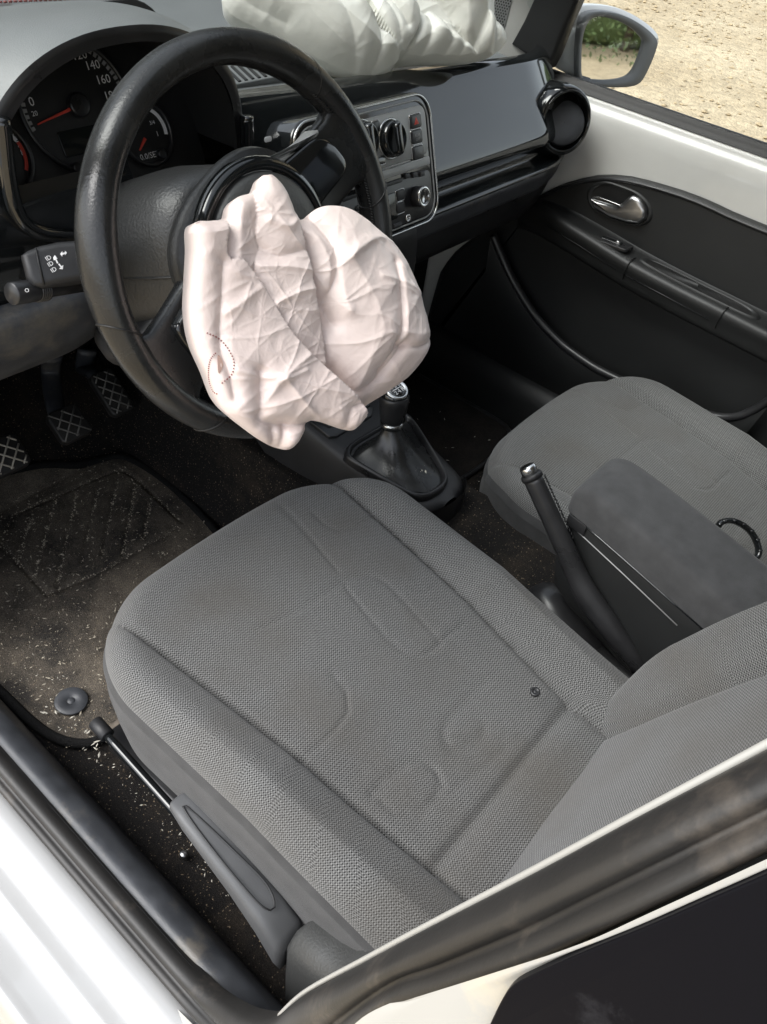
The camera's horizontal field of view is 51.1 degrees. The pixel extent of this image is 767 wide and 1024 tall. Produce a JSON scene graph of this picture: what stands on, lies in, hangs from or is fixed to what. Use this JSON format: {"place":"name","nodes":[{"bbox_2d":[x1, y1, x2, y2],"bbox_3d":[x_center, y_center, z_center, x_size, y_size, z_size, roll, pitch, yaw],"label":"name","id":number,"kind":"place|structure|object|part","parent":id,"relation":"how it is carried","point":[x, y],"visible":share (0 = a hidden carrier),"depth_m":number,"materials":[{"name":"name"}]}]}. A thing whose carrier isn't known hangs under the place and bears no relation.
{"place":"outdoors","nodes":[
{"label":"outdoors","id":0,"kind":"place"},
{"bbox_2d":[553,0,766,141],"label":"ground","id":1,"kind":"structure","parent":0,"point":[666,63],"depth_m":6.12,"materials":[{"name":"beige sand"}]},
{"bbox_2d":[0,0,766,1023],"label":"white car","id":2,"kind":"object","parent":1,"relation":"on","point":[114,908],"visible":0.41,"depth_m":0.92,"materials":[{"name":"metal"}]},
{"bbox_2d":[0,434,29,478],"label":"pedal","id":3,"kind":"object","parent":2,"relation":"attached to","point":[14,457],"visible":1,"depth_m":1.37,"materials":[{"name":"rubber"}]},
{"bbox_2d":[41,356,91,444],"bbox_3d":[-0.593,-0.209,1.455,0.070,0.096,0.181,-20,51,-28],"label":"pedal","id":4,"kind":"object","parent":2,"relation":"attached to","point":[68,424],"visible":0.96,"depth_m":1.44,"materials":[{"name":"rubber"}]},
{"bbox_2d":[75,347,133,417],"bbox_3d":[-0.546,-0.253,1.537,0.055,0.075,0.170,-30,56,-34],"label":"pedal","id":5,"kind":"object","parent":2,"relation":"attached to","point":[107,387],"visible":1,"depth_m":1.52,"materials":[{"name":"rubber"}]},
{"bbox_2d":[0,453,218,747],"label":"driver floor mat","id":6,"kind":"object","parent":2,"relation":"on","point":[71,698],"visible":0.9,"depth_m":1.43,"materials":[{"name":"fabric"}]},
{"bbox_2d":[40,699,118,774],"bbox_3d":[-0.446,0.333,1.185,0.174,0.004,0.032,32,48,22],"label":"sill debris","id":7,"kind":"object","parent":6,"relation":"on","point":[84,732],"visible":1,"depth_m":1.19,"materials":[{"name":"beige"}]},
{"bbox_2d":[0,452,204,747],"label":"plant debris","id":8,"kind":"object","parent":6,"relation":"on","point":[73,575],"visible":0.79,"depth_m":1.42,"materials":[{"name":"black plant"}]},
{"bbox_2d":[20,645,228,895],"bbox_3d":[-0.329,0.399,1.147,0.700,0.003,0.058,34,49,24],"label":"carpet debris","id":9,"kind":"object","parent":2,"relation":"on","point":[131,783],"visible":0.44,"depth_m":1.14,"materials":[{"name":"beige"}]},
{"bbox_2d":[179,850,187,859],"bbox_3d":[-0.270,0.462,1.083,0.011,0.008,0.011,34,49,24],"label":"carpet stud","id":10,"kind":"object","parent":2,"relation":"on","point":[183,854],"visible":1,"depth_m":1.08,"materials":[{"name":"metal"}]},
{"bbox_2d":[0,0,590,379],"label":"dashboard","id":11,"kind":"object","parent":2,"relation":"attached to","point":[466,152],"visible":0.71,"depth_m":0.98,"materials":[{"name":"glossy black plastic"},{"name":"black plastic"}]},
{"bbox_2d":[94,164,213,365],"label":"steering column","id":12,"kind":"structure","parent":11,"relation":"attached to","point":[149,205],"depth_m":0.78,"materials":[{"name":"plastic"}]},
{"bbox_2d":[21,241,80,288],"bbox_3d":[-0.290,-0.245,0.793,0.064,0.067,0.138,25,45,16],"label":"indicator stalk","id":13,"kind":"object","parent":12,"relation":"attached to","point":[53,265],"visible":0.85,"depth_m":0.75,"materials":[{"name":"black plastic"}]},
{"bbox_2d":[4,280,83,304],"bbox_3d":[-0.320,-0.215,0.770,0.027,0.040,0.090,25,45,16],"label":"light stalk","id":14,"kind":"object","parent":13,"relation":"attached to","point":[21,292],"visible":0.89,"depth_m":0.74,"materials":[{"name":"black plastic"}]},
{"bbox_2d":[74,27,391,438],"bbox_3d":[-0.121,-0.256,0.781,0.160,0.351,0.374,34,49,24],"label":"steering wheel","id":15,"kind":"object","parent":12,"relation":"attached to","point":[329,157],"visible":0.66,"depth_m":0.72,"materials":[{"name":"leather"}]},
{"bbox_2d":[182,175,429,449],"bbox_3d":[-0.060,-0.186,0.751,0.140,0.219,0.253,53,58,36],"label":"driver airbag","id":16,"kind":"object","parent":15,"relation":"hanging from","point":[293,323],"visible":1,"depth_m":0.72,"materials":[{"name":"white fabric"}]},
{"bbox_2d":[222,0,505,77],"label":"passenger airbag","id":17,"kind":"object","parent":11,"relation":"on","point":[340,38],"visible":1,"depth_m":1.14,"materials":[{"name":"beige fabric"}]},
{"bbox_2d":[89,478,766,1001],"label":"bucket seat","id":18,"kind":"object","parent":2,"relation":"in","point":[357,718],"visible":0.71,"depth_m":0.94,"materials":[{"name":"fabric"}]},
{"bbox_2d":[256,398,631,677],"bbox_3d":[0.170,0.019,1.289,0.945,0.310,0.224,34,49,24],"label":"console","id":19,"kind":"object","parent":2,"relation":"on","point":[320,453],"visible":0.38,"depth_m":1.34,"materials":[{"name":"black plastic"}]},
{"bbox_2d":[353,382,440,492],"bbox_3d":[0.047,-0.131,1.304,0.144,0.149,0.154,34,49,24],"label":"gear lever","id":20,"kind":"object","parent":19,"relation":"on","point":[394,450],"visible":0.94,"depth_m":1.31,"materials":[{"name":"leather"}]},
{"bbox_2d":[520,462,643,673],"bbox_3d":[0.292,0.094,1.141,0.265,0.315,0.107,34,49,24],"label":"handbrake lever","id":21,"kind":"object","parent":19,"relation":"on","point":[597,609],"visible":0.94,"depth_m":1.09,"materials":[{"name":"black plastic"}]},
{"bbox_2d":[403,370,511,480],"bbox_3d":[-0.024,-0.251,1.863,0.602,0.046,0.422,34,49,24],"label":"passenger floor mat","id":22,"kind":"object","parent":2,"relation":"in","point":[432,405],"visible":0.19,"depth_m":1.87,"materials":[{"name":"fabric"}]},
{"bbox_2d":[422,0,766,447],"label":"passenger door","id":23,"kind":"structure","parent":2,"relation":"attached to","point":[631,241],"depth_m":1.57,"materials":[{"name":"paint"}]},
{"bbox_3d":[0.327,-0.947,1.503,0.150,0.201,0.032,34,49,24],"label":"window frame","id":24,"kind":"part","parent":23,"relation":"part of","materials":[{"name":"plastic"}]},
{"bbox_2d":[555,3,658,86],"bbox_3d":[0.438,-0.934,1.634,0.235,0.173,0.148,-23,52,-30],"label":"wing mirror","id":25,"kind":"object","parent":23,"relation":"attached to","point":[609,46],"visible":0.76,"depth_m":1.60,"materials":[{"name":"grey mirror"}]},
{"bbox_2d":[479,377,766,565],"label":"bucket seat","id":26,"kind":"object","parent":2,"relation":"in","point":[710,466],"visible":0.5,"depth_m":1.46,"materials":[{"name":"fabric"}]},
{"bbox_2d":[715,518,762,558],"bbox_3d":[0.566,0.041,1.275,0.084,0.055,0.042,28,46,19],"label":"trim ring","id":27,"kind":"object","parent":26,"relation":"on","point":[748,529],"depth_m":1.27,"materials":[{"name":"black plastic"}]},
{"bbox_3d":[0.412,0.367,0.107,0.902,0.182,0.071,34,49,24],"label":"rear window","id":28,"kind":"part","parent":2,"relation":"part of","materials":[{"name":"black glass"}]},
{"bbox_2d":[554,458,766,674],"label":"centre armrest","id":29,"kind":"object","parent":2,"relation":"on","point":[665,566],"visible":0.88,"depth_m":1.03,"materials":[{"name":"fabric"}]},
{"bbox_2d":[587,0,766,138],"bbox_3d":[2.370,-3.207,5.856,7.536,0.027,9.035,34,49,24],"label":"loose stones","id":30,"kind":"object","parent":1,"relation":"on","point":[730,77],"visible":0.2,"depth_m":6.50,"materials":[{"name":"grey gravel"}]}
]}

